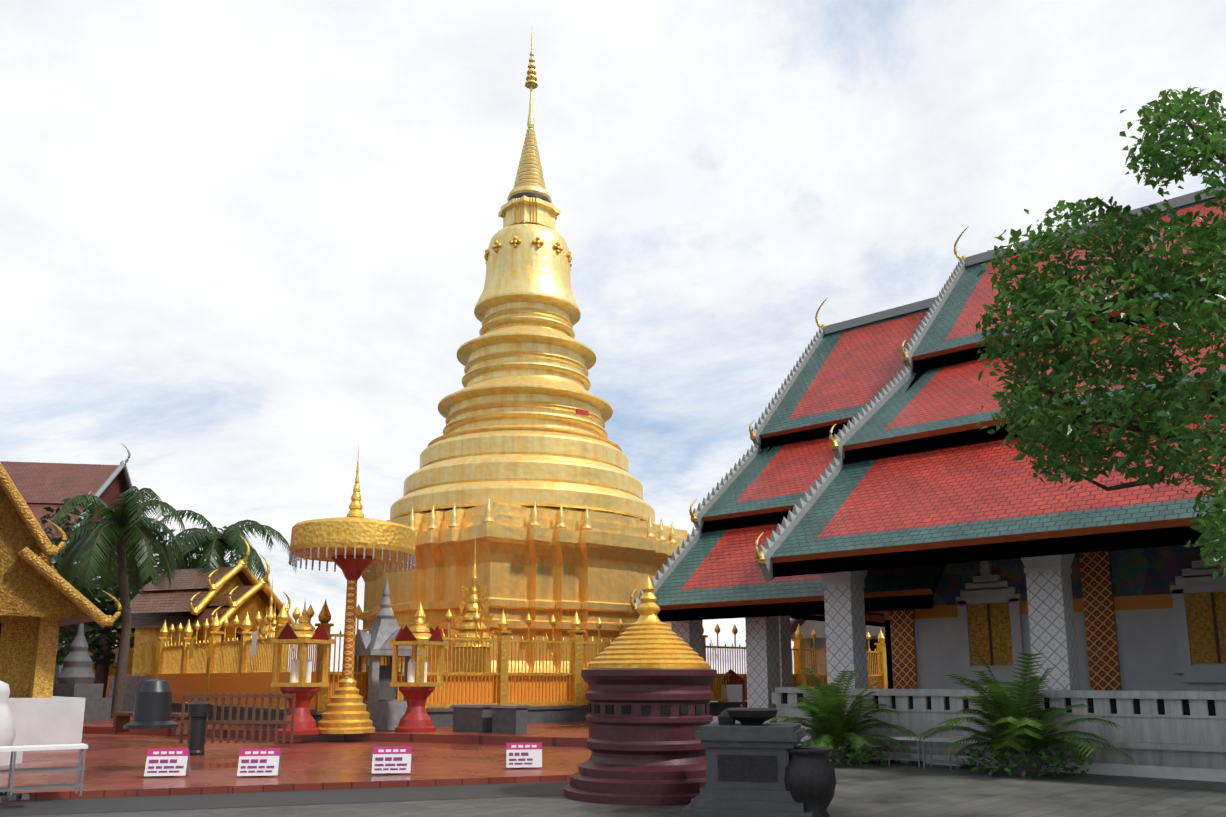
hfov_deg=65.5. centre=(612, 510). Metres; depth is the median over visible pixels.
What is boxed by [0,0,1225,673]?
sky
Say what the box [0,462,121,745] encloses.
gilded viharn
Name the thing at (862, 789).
ground
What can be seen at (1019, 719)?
fern
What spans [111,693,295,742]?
wood railing
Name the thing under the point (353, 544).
chatra umbrella
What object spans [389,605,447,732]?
shrine lantern
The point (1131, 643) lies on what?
viharn body
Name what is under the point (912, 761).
viharn shoe rack
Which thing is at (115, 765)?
red platform pavement
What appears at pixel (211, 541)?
palm tree
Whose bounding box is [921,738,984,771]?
viharn shoe rack
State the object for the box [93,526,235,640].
tree
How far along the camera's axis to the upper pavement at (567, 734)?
23.42 m
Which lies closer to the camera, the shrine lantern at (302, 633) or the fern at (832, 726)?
the fern at (832, 726)
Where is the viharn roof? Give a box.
[630,186,1225,626]
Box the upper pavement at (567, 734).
[82,716,588,746]
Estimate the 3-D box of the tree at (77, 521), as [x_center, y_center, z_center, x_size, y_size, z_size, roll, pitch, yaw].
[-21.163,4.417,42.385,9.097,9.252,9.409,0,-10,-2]
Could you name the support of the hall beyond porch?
on the ground
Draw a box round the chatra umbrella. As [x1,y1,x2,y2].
[288,447,415,733]
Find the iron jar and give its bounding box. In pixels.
[784,746,835,816]
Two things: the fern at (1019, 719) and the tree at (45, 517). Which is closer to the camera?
the fern at (1019, 719)
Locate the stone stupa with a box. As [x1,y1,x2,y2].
[52,623,111,721]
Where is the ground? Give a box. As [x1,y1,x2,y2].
[0,700,1225,816]
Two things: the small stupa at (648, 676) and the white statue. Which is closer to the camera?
the small stupa at (648, 676)
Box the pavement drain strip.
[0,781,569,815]
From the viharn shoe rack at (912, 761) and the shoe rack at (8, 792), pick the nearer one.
the shoe rack at (8, 792)
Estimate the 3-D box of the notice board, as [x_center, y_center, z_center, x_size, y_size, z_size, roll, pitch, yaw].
[4.270,6.699,34.398,1.100,1.950,0.500,2,-10,-11]
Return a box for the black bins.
[124,679,210,754]
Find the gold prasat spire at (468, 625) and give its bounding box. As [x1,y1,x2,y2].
[449,536,494,707]
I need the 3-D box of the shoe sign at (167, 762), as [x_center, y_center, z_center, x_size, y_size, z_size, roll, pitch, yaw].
[-6.916,3.922,14.851,0.600,0.430,0.350,2,-10,-9]
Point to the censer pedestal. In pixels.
(747, 759)
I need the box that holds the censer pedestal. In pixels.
[681,708,812,816]
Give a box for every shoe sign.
[144,748,190,775]
[237,748,281,775]
[372,747,411,773]
[505,742,541,767]
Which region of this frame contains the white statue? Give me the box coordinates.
[0,681,22,765]
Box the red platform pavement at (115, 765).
[0,734,590,800]
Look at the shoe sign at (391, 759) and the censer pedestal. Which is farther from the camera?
the shoe sign at (391, 759)
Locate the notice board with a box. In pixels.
[718,669,744,707]
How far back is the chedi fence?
29.01 m
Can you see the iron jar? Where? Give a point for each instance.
(810, 780)
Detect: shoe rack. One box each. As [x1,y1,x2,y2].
[0,743,87,802]
[859,735,925,766]
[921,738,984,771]
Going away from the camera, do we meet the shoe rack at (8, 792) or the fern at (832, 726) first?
the shoe rack at (8, 792)
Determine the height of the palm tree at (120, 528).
8.022 m
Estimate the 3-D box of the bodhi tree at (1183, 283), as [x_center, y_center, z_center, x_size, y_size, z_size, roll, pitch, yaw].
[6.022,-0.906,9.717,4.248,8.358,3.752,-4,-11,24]
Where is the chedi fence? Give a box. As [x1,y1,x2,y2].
[88,599,887,727]
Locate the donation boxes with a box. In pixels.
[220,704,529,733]
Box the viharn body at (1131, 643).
[671,544,1225,781]
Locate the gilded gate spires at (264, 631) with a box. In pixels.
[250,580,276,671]
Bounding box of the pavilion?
[109,535,299,711]
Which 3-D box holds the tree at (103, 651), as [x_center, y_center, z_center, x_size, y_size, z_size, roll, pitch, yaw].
[-21.059,5.487,39.124,4.304,6.021,4.314,0,-10,0]
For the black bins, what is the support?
on the red platform pavement at (115, 765)
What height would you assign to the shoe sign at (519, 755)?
0.430 m
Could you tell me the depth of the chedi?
36.88 m
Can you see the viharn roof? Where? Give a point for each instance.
(888, 464)
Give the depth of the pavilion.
36.39 m
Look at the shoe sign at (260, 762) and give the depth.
14.76 m
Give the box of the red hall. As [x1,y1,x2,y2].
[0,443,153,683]
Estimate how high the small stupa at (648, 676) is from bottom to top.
3.080 m
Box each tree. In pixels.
[39,497,145,654]
[44,501,236,674]
[46,486,186,718]
[56,573,149,697]
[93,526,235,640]
[152,510,297,585]
[975,85,1225,579]
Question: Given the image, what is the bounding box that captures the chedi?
[359,23,713,707]
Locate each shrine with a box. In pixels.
[354,573,418,729]
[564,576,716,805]
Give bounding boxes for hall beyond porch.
[790,619,885,673]
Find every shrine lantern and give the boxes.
[270,603,334,734]
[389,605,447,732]

